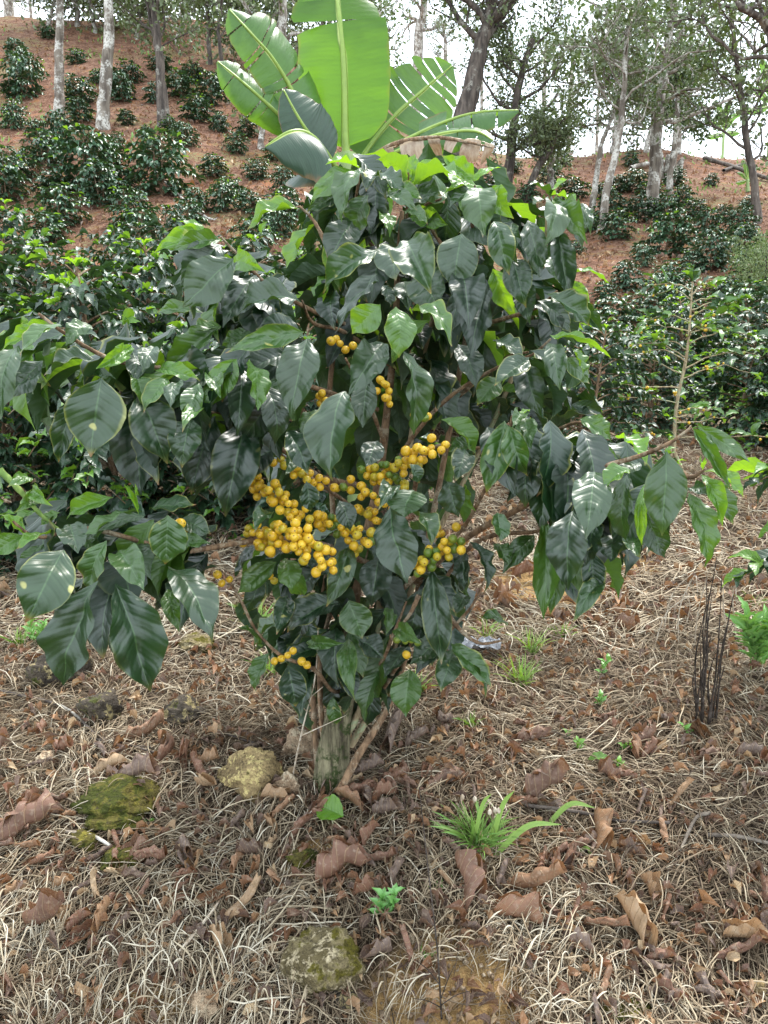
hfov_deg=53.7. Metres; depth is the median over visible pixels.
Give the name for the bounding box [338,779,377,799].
dry leaf
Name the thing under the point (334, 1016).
straw mulch
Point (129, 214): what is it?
coffee shrub
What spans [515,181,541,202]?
coffee shrub
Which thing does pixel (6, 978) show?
dry leaf
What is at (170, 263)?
coffee shrub
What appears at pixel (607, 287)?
coffee shrub
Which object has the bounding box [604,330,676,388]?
coffee shrub
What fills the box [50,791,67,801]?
dry leaf
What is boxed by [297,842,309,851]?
dry leaf
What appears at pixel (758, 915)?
dry leaf
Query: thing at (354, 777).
dry leaf
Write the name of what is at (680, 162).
dead post
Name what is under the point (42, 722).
dry leaf
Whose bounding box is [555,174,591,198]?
coffee shrub
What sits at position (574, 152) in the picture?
tree
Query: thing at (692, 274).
bare coffee plant
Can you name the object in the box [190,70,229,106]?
coffee shrub
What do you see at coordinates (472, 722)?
grass tuft
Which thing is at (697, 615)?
dead stalk
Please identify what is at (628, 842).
dry leaf
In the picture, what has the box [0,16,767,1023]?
ground
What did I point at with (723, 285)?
coffee shrub
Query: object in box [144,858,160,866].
dry leaf
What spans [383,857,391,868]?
dry leaf
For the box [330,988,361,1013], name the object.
rock
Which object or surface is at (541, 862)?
dry leaf
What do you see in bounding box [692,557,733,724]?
dead stem clump
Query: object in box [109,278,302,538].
coffee shrub
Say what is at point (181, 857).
dry leaf
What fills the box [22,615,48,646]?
seedling
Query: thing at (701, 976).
dry leaf
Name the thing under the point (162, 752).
dry leaf
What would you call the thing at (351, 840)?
dry leaf
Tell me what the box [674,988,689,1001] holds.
dry leaf
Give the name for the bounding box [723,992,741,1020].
dry leaf
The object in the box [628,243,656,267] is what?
coffee shrub
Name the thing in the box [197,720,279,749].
fallen stick
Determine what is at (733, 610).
dead stalk
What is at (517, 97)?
tree
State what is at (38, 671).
rock
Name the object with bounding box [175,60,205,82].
coffee shrub
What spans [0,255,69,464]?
coffee shrub
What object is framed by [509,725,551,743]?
dry leaf
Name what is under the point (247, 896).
dry leaf
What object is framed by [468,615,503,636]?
grass tuft
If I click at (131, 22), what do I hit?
tree
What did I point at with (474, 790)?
dry leaf
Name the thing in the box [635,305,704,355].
coffee shrub
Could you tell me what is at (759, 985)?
rock
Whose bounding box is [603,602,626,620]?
dry leaf
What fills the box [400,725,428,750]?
dry leaf
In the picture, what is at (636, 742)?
dry leaf
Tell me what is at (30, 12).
tree
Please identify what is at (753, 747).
dry leaf
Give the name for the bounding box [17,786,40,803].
dry leaf
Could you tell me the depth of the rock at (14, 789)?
1.60 m
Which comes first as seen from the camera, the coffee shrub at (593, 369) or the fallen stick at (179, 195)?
the coffee shrub at (593, 369)
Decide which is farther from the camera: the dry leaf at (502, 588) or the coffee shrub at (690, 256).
the coffee shrub at (690, 256)
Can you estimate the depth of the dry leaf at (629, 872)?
1.40 m
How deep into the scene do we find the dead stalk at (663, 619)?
2.15 m
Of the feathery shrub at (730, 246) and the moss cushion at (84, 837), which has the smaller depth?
the moss cushion at (84, 837)
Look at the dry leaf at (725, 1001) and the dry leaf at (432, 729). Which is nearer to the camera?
the dry leaf at (725, 1001)
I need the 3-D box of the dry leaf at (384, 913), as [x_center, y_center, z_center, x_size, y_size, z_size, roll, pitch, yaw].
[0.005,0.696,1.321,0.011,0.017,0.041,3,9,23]
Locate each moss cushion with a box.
[69,828,101,851]
[84,813,142,831]
[99,845,137,870]
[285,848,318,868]
[600,991,651,1021]
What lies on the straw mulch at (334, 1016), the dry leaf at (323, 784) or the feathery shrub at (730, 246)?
the dry leaf at (323, 784)
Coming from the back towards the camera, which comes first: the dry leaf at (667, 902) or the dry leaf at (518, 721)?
the dry leaf at (518, 721)
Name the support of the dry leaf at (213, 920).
on the straw mulch at (334, 1016)
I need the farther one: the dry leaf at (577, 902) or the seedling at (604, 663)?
the seedling at (604, 663)
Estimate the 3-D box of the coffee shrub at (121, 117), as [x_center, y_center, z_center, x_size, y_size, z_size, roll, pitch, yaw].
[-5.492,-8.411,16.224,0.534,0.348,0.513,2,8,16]
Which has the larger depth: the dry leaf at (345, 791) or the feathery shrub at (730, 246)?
the feathery shrub at (730, 246)
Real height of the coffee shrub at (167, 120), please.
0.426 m
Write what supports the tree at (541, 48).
on the ground at (88, 36)
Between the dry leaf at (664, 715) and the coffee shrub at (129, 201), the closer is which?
the dry leaf at (664, 715)
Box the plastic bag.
[462,636,501,649]
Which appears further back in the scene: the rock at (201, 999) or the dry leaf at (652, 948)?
the dry leaf at (652, 948)
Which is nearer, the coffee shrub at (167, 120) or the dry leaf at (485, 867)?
the dry leaf at (485, 867)
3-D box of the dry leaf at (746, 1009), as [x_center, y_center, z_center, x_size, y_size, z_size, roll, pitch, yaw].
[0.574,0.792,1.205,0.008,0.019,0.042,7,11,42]
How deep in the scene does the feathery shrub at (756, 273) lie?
9.45 m
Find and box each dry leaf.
[0,580,9,589]
[0,591,15,602]
[0,634,10,642]
[0,787,63,848]
[0,836,13,846]
[0,872,11,883]
[0,972,15,1000]
[3,879,29,895]
[14,838,40,849]
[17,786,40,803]
[21,848,54,865]
[22,887,64,925]
[25,756,58,768]
[35,718,46,736]
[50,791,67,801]
[52,872,73,888]
[53,734,72,750]
[56,904,70,920]
[59,810,75,817]
[64,907,91,934]
[66,874,104,899]
[69,919,102,946]
[78,844,112,868]
[89,858,99,871]
[90,867,100,902]
[90,895,111,935]
[93,741,108,757]
[93,752,126,775]
[103,867,121,874]
[107,744,128,756]
[109,892,115,900]
[111,829,119,846]
[111,845,119,867]
[116,911,130,927]
[117,751,160,775]
[120,831,152,861]
[121,865,150,881]
[123,708,163,741]
[126,892,135,909]
[132,843,167,862]
[134,878,150,901]
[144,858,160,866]
[152,735,174,762]
[153,895,169,916]
[154,909,181,938]
[159,732,170,744]
[167,891,189,912]
[171,866,197,879]
[172,876,191,891]
[172,909,192,916]
[176,833,193,858]
[177,849,189,868]
[179,736,190,772]
[184,847,202,868]
[190,751,210,790]
[190,880,229,906]
[191,920,209,945]
[194,745,218,771]
[194,772,216,786]
[195,809,212,822]
[199,915,221,925]
[208,922,232,958]
[225,809,245,835]
[225,872,261,920]
[229,848,243,877]
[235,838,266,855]
[238,741,261,750]
[259,783,291,798]
[263,813,277,831]
[266,794,294,823]
[266,868,285,889]
[267,834,277,848]
[273,737,283,745]
[290,811,313,828]
[290,813,312,837]
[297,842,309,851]
[302,766,313,779]
[305,792,316,808]
[307,760,314,770]
[308,794,328,812]
[309,807,323,815]
[315,835,371,888]
[318,785,325,797]
[320,779,330,795]
[321,835,346,844]
[327,824,348,829]
[332,782,366,814]
[332,877,344,901]
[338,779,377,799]
[341,865,346,880]
[344,827,357,841]
[347,836,356,843]
[349,772,362,783]
[353,753,384,781]
[353,820,361,836]
[353,874,389,895]
[356,818,380,844]
[359,936,392,958]
[361,785,372,814]
[367,846,396,861]
[371,900,394,923]
[372,778,396,799]
[372,796,403,814]
[374,874,384,887]
[379,707,402,761]
[379,908,389,921]
[382,772,399,799]
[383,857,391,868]
[385,876,392,887]
[386,856,404,885]
[388,759,409,784]
[394,773,405,784]
[399,923,415,972]
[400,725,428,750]
[402,774,423,789]
[406,776,416,811]
[420,790,435,799]
[421,763,432,777]
[425,766,465,789]
[427,724,434,739]
[435,707,455,726]
[436,857,451,869]
[437,868,452,884]
[442,836,459,850]
[450,884,463,889]
[454,859,487,880]
[455,849,487,911]
[458,918,490,940]
[469,799,476,815]
[471,784,476,797]
[476,621,488,636]
[484,807,493,826]
[485,885,499,898]
[486,891,542,923]
[489,576,501,585]
[490,693,504,706]
[492,581,508,605]
[493,857,509,891]
[497,591,518,614]
[507,795,537,803]
[508,859,566,889]
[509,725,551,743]
[510,560,533,579]
[513,718,530,726]
[523,756,569,796]
[537,845,547,866]
[541,846,560,888]
[545,790,557,798]
[546,849,552,865]
[547,798,571,814]
[548,709,558,716]
[548,837,589,854]
[549,859,566,878]
[551,608,565,627]
[559,841,576,876]
[560,896,580,932]
[560,926,593,953]
[576,827,597,848]
[582,914,629,926]
[589,810,619,827]
[589,841,596,852]
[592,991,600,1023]
[594,807,613,860]
[595,710,616,721]
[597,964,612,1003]
[598,756,619,775]
[599,906,612,912]
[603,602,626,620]
[607,629,614,642]
[612,853,622,880]
[613,609,641,633]
[613,844,635,854]
[616,890,657,951]
[617,834,647,859]
[618,851,634,865]
[619,768,637,778]
[620,866,634,891]
[631,722,655,751]
[631,732,641,760]
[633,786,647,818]
[634,832,650,845]
[639,871,662,906]
[640,735,657,761]
[640,956,679,973]
[643,968,671,998]
[644,938,665,963]
[645,946,676,959]
[652,842,664,852]
[652,973,681,1012]
[658,805,662,824]
[658,817,671,850]
[661,713,672,722]
[661,892,671,918]
[664,987,686,1002]
[668,921,679,925]
[669,777,694,805]
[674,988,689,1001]
[678,753,685,760]
[685,916,704,920]
[687,982,722,998]
[689,816,706,828]
[690,718,711,745]
[693,746,718,760]
[694,970,719,1011]
[706,769,721,782]
[713,930,762,961]
[716,970,732,986]
[717,917,767,937]
[721,997,733,1017]
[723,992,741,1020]
[724,995,739,1023]
[732,903,739,917]
[733,980,761,1006]
[734,740,763,756]
[737,979,754,1010]
[740,1003,749,1019]
[742,979,760,1004]
[743,890,767,901]
[749,862,758,876]
[753,770,767,776]
[755,907,767,919]
[760,746,767,762]
[760,873,767,902]
[760,903,767,943]
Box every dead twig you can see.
[292,630,345,774]
[413,787,468,1019]
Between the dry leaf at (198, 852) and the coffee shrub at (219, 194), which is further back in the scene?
the coffee shrub at (219, 194)
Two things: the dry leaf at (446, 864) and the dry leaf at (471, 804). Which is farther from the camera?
the dry leaf at (471, 804)
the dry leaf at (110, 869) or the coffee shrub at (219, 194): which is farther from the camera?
the coffee shrub at (219, 194)
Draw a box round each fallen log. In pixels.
[628,160,664,169]
[703,156,767,179]
[722,163,746,171]
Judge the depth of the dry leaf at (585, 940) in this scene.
1.29 m
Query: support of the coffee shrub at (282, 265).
on the ground at (88, 36)
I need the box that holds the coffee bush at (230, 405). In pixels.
[0,143,748,796]
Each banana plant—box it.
[217,0,518,501]
[705,102,739,158]
[736,160,756,191]
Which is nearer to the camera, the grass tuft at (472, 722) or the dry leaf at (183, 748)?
the dry leaf at (183, 748)
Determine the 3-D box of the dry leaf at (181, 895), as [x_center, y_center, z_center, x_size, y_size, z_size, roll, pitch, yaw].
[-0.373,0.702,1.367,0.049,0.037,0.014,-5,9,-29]
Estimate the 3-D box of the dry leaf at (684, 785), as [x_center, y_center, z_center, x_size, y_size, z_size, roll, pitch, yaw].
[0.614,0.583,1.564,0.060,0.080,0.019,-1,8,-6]
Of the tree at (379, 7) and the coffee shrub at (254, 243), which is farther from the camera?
the tree at (379, 7)
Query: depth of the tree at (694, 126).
18.32 m
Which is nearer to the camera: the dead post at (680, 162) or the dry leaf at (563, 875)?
the dry leaf at (563, 875)
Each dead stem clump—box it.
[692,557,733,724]
[702,579,713,668]
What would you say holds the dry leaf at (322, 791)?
on the ground at (88, 36)
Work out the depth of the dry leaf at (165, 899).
1.35 m
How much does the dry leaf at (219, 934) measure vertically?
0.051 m
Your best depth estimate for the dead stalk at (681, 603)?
2.17 m
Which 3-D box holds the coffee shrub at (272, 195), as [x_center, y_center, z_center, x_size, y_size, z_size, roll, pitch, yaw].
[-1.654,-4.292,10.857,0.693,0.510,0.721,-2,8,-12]
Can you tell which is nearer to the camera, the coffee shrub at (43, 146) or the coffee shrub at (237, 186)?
the coffee shrub at (237, 186)
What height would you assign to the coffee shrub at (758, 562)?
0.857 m
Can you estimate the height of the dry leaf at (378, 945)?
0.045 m
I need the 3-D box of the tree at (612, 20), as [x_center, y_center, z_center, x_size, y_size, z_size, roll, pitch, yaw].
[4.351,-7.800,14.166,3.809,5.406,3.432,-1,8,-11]
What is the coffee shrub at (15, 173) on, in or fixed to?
on the ground at (88, 36)
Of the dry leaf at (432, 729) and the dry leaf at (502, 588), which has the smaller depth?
the dry leaf at (432, 729)
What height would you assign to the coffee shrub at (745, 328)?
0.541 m
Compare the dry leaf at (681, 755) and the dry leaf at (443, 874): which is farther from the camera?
the dry leaf at (681, 755)
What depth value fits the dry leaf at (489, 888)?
1.36 m
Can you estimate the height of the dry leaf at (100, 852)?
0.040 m
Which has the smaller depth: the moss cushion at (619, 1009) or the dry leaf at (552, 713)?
the moss cushion at (619, 1009)
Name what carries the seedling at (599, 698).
on the ground at (88, 36)
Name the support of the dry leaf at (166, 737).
on the ground at (88, 36)
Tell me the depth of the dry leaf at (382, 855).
1.40 m
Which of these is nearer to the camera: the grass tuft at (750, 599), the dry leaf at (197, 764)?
the dry leaf at (197, 764)
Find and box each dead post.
[661,152,663,180]
[664,154,669,176]
[674,152,677,182]
[677,157,684,180]
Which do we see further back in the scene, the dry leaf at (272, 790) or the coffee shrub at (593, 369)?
the coffee shrub at (593, 369)
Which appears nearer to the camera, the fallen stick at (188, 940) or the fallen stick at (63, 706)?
the fallen stick at (188, 940)
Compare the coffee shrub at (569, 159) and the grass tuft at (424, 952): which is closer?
the grass tuft at (424, 952)
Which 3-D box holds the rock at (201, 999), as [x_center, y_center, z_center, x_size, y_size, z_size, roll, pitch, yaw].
[-0.285,0.784,1.204,0.054,0.047,0.042,0,8,0]
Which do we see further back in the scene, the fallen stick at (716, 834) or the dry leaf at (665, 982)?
the fallen stick at (716, 834)
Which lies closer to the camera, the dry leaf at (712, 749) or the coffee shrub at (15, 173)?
the dry leaf at (712, 749)
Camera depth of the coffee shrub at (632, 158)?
21.99 m
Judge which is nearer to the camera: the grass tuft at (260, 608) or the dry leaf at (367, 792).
the dry leaf at (367, 792)
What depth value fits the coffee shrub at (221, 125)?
16.52 m
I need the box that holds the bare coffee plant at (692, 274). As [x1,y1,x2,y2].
[592,265,767,470]
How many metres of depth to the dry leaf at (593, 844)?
1.46 m
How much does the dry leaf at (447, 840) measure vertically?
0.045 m
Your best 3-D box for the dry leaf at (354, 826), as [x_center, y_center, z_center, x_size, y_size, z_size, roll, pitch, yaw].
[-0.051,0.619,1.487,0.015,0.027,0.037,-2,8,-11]
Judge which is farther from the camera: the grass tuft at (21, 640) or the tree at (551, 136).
the tree at (551, 136)
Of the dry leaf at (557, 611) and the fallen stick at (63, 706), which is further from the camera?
the dry leaf at (557, 611)
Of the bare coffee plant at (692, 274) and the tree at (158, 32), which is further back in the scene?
the tree at (158, 32)
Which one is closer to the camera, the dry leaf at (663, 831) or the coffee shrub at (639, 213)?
the dry leaf at (663, 831)
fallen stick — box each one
[0,689,153,748]
[65,830,109,845]
[89,737,168,756]
[164,180,217,220]
[178,898,220,952]
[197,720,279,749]
[525,803,669,823]
[679,811,710,851]
[708,832,767,844]
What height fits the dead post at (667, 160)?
0.760 m
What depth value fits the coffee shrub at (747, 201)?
15.71 m
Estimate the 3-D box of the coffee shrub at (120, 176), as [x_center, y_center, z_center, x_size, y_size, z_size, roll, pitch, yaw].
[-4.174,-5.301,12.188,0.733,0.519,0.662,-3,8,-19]
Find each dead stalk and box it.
[652,595,689,652]
[662,573,691,634]
[678,576,697,641]
[685,592,689,627]
[694,582,705,643]
[722,568,735,627]
[732,585,736,639]
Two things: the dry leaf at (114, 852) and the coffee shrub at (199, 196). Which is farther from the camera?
the coffee shrub at (199, 196)
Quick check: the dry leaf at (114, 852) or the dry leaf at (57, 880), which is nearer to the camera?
the dry leaf at (57, 880)
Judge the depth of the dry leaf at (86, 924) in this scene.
1.32 m
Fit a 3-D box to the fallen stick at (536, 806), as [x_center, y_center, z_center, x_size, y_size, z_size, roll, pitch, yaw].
[0.428,0.609,1.527,0.284,0.022,0.012,1,8,10]
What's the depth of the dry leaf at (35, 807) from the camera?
1.50 m
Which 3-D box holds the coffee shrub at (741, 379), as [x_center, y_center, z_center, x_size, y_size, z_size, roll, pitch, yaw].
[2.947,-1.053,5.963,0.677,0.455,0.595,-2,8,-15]
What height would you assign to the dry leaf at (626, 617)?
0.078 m
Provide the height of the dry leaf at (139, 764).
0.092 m
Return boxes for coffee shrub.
[0,51,50,99]
[0,79,29,96]
[0,98,30,129]
[0,144,37,202]
[0,148,43,181]
[0,198,88,312]
[0,229,91,338]
[0,239,129,460]
[0,248,244,540]
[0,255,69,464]
[0,295,149,561]
[0,417,60,582]
[2,37,27,60]
[8,45,44,80]
[17,128,72,167]
[18,210,75,243]
[21,118,46,137]
[26,181,92,226]
[28,169,73,199]
[34,23,55,38]
[37,108,82,148]
[39,123,131,193]
[52,72,98,105]
[57,222,180,344]
[61,96,96,122]
[64,47,91,64]
[67,231,183,391]
[73,131,134,165]
[73,158,129,207]
[86,68,99,83]
[92,204,183,319]
[100,185,163,225]
[104,165,146,192]
[106,131,126,149]
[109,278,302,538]
[111,72,136,102]
[112,67,129,90]
[113,58,147,83]
[115,108,138,124]
[116,207,163,243]
[120,127,206,195]
[135,124,152,136]
[141,81,155,103]
[143,50,174,70]
[144,138,169,166]
[157,114,181,132]
[162,197,210,231]
[163,234,250,277]
[165,65,199,96]
[167,121,201,147]
[170,305,389,538]
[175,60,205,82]
[176,92,218,122]
[180,187,208,212]
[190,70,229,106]
[195,152,230,176]
[202,178,239,213]
[208,111,231,132]
[212,174,246,199]
[221,131,251,154]
[221,221,317,409]
[226,214,282,251]
[231,114,258,137]
[232,189,260,210]
[240,157,271,180]
[245,193,292,223]
[260,138,278,161]
[261,209,299,238]
[267,242,321,335]
[268,163,300,193]
[273,186,303,221]
[285,296,438,515]
[386,282,476,434]
[437,311,576,453]
[483,174,494,184]
[512,323,683,465]
[514,160,524,173]
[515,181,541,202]
[536,161,567,184]
[554,151,571,166]
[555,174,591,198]
[564,312,658,417]
[571,240,587,254]
[582,295,641,336]
[587,210,599,230]
[588,180,617,197]
[589,281,620,302]
[590,190,632,220]
[592,208,639,241]
[601,328,708,434]
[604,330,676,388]
[609,259,648,291]
[612,174,632,192]
[616,168,647,191]
[617,193,661,221]
[620,148,639,166]
[620,290,673,321]
[625,294,740,397]
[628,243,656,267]
[630,210,704,257]
[635,181,665,196]
[635,271,679,305]
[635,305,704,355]
[645,189,687,224]
[650,258,699,295]
[662,166,689,185]
[662,283,711,316]
[665,347,748,400]
[669,330,767,443]
[671,183,697,204]
[679,247,710,272]
[683,197,711,217]
[685,207,725,238]
[686,228,736,270]
[689,277,767,387]
[699,301,751,345]
[702,275,745,301]
[703,172,720,185]
[706,279,767,319]
[707,351,764,398]
[709,204,735,221]
[712,311,767,352]
[719,359,767,451]
[720,203,761,237]
[720,241,767,280]
[722,457,767,587]
[726,222,767,253]
[736,195,762,210]
[744,292,767,323]
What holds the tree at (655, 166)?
on the ground at (88, 36)
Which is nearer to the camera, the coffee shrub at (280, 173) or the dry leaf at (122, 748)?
the dry leaf at (122, 748)
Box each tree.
[0,0,114,25]
[3,0,14,15]
[9,0,32,17]
[26,0,147,32]
[38,0,64,117]
[53,0,138,33]
[64,0,232,39]
[69,0,113,129]
[102,0,225,44]
[103,0,226,114]
[113,0,186,126]
[147,0,252,64]
[166,0,249,60]
[175,0,329,69]
[230,0,311,92]
[230,63,283,149]
[263,1,381,66]
[309,0,418,85]
[378,0,407,56]
[382,0,547,155]
[391,0,449,113]
[422,6,471,104]
[446,0,591,183]
[464,18,507,151]
[490,85,602,202]
[505,0,750,232]
[515,14,571,154]
[525,110,573,188]
[537,23,584,156]
[542,26,675,211]
[548,0,767,212]
[553,0,682,153]
[572,13,610,154]
[581,0,765,152]
[613,29,758,196]
[629,0,767,70]
[635,0,738,154]
[652,0,767,223]
[748,61,767,159]
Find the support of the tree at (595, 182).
on the ground at (88, 36)
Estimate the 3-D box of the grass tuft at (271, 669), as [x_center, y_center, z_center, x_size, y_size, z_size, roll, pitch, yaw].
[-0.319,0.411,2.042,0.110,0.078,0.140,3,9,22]
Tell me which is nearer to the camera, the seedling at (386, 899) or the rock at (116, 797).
the seedling at (386, 899)
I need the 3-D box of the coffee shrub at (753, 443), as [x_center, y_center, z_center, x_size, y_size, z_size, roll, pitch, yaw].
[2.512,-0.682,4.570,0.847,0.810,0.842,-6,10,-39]
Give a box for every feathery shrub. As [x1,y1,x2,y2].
[711,235,744,263]
[725,228,767,289]
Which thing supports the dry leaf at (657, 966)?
on the ground at (88, 36)
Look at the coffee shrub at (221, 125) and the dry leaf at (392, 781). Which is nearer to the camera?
the dry leaf at (392, 781)
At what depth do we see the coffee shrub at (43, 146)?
12.96 m
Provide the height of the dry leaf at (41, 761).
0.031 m
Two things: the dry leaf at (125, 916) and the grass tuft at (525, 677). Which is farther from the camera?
the grass tuft at (525, 677)
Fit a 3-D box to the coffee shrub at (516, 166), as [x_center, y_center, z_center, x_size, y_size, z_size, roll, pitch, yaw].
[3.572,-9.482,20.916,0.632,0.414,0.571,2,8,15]
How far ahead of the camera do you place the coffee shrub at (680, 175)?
19.28 m
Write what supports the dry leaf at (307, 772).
on the ground at (88, 36)
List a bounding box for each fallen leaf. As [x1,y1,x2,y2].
[316,794,343,819]
[588,751,606,759]
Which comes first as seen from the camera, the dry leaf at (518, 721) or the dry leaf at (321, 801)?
the dry leaf at (321, 801)
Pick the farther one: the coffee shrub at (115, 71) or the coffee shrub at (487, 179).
the coffee shrub at (115, 71)
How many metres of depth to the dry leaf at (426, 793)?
1.57 m
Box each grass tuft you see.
[0,626,34,645]
[226,596,275,621]
[242,654,276,677]
[414,942,438,963]
[415,668,437,691]
[431,790,560,857]
[452,710,484,726]
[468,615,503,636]
[491,650,541,686]
[507,625,554,654]
[544,622,577,637]
[733,590,767,607]
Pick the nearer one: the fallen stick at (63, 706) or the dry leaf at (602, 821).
the dry leaf at (602, 821)
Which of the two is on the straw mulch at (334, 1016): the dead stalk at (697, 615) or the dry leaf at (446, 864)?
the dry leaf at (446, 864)
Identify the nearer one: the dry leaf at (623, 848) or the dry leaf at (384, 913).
the dry leaf at (384, 913)
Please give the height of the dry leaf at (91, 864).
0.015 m
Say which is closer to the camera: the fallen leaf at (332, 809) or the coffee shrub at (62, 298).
the fallen leaf at (332, 809)
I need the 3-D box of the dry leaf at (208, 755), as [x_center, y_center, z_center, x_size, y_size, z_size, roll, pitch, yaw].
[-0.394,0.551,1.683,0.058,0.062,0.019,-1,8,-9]
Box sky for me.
[0,0,767,159]
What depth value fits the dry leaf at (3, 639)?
2.24 m
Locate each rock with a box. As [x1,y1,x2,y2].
[9,784,30,795]
[25,653,93,687]
[35,750,60,768]
[69,773,162,817]
[76,689,123,726]
[163,694,208,728]
[174,632,215,654]
[188,988,218,1019]
[217,746,283,803]
[273,770,300,799]
[278,925,367,999]
[280,728,318,761]
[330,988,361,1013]
[752,978,767,1002]
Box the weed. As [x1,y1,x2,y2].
[725,596,767,671]
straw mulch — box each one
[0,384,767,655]
[0,612,767,1023]
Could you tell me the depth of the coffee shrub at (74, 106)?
15.87 m
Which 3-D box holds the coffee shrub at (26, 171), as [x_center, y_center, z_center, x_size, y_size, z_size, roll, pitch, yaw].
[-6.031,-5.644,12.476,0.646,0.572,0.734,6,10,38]
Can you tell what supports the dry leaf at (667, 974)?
on the ground at (88, 36)
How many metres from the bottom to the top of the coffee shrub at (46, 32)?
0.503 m
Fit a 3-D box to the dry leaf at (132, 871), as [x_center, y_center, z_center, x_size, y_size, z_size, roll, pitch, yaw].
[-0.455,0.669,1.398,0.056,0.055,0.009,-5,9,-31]
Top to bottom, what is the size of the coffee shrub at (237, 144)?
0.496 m
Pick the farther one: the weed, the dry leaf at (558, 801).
the weed
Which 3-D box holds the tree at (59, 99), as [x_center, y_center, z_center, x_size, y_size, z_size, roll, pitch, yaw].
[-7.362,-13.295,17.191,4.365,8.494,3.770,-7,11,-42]
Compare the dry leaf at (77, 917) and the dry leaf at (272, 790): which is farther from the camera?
the dry leaf at (272, 790)
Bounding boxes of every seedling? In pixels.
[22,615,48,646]
[368,883,403,916]
[573,735,586,749]
[594,689,606,705]
[595,653,611,677]
[613,756,625,766]
[619,740,632,750]
[678,722,695,736]
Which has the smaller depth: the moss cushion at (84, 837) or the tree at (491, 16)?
the moss cushion at (84, 837)
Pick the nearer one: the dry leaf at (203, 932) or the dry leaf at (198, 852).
the dry leaf at (203, 932)
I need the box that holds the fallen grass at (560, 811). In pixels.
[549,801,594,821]
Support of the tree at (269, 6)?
on the ground at (88, 36)
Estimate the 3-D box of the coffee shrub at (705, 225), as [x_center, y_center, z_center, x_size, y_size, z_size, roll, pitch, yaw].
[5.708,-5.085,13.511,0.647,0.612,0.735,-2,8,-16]
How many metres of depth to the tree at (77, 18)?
26.04 m
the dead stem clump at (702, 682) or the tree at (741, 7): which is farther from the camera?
the tree at (741, 7)
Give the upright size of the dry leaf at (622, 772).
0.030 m
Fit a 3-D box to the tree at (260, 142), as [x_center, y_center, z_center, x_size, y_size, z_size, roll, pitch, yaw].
[-2.504,-8.322,15.902,1.518,1.745,1.268,7,11,42]
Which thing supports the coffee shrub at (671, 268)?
on the ground at (88, 36)
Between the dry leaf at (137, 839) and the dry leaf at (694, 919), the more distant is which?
the dry leaf at (137, 839)
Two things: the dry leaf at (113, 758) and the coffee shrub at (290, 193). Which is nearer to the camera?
the dry leaf at (113, 758)
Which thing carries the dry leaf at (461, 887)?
on the ground at (88, 36)
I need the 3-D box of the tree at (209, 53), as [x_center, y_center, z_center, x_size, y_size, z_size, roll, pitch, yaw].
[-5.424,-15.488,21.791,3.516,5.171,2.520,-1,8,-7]
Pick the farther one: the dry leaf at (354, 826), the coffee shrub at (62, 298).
the coffee shrub at (62, 298)
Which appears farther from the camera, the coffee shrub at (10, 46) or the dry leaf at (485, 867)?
the coffee shrub at (10, 46)
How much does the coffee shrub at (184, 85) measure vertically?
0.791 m
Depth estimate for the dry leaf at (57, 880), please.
1.40 m
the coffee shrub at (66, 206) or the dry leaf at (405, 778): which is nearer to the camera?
the dry leaf at (405, 778)
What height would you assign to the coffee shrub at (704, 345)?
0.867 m
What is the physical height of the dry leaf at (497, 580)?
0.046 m
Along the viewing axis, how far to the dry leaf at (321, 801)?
1.53 m
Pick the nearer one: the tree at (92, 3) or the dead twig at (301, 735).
the dead twig at (301, 735)
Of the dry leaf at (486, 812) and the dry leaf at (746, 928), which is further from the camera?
the dry leaf at (486, 812)
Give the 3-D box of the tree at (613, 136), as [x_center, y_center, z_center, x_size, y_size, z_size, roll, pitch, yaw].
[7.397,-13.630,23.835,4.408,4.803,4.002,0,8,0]
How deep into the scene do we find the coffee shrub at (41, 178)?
11.89 m
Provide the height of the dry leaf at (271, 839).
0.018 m
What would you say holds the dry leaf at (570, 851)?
on the ground at (88, 36)
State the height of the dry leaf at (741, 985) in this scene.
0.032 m
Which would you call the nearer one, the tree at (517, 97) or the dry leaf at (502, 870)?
the dry leaf at (502, 870)
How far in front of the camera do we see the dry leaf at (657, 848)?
1.46 m
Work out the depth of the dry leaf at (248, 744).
1.73 m
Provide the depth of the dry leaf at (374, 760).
1.63 m
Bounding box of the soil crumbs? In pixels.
[47,556,689,1023]
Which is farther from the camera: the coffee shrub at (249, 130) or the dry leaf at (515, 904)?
the coffee shrub at (249, 130)
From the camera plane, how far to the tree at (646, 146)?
23.36 m
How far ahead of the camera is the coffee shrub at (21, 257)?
4.19 m
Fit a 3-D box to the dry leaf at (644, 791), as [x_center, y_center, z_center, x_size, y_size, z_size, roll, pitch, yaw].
[0.530,0.596,1.558,0.064,0.061,0.017,-8,11,-44]

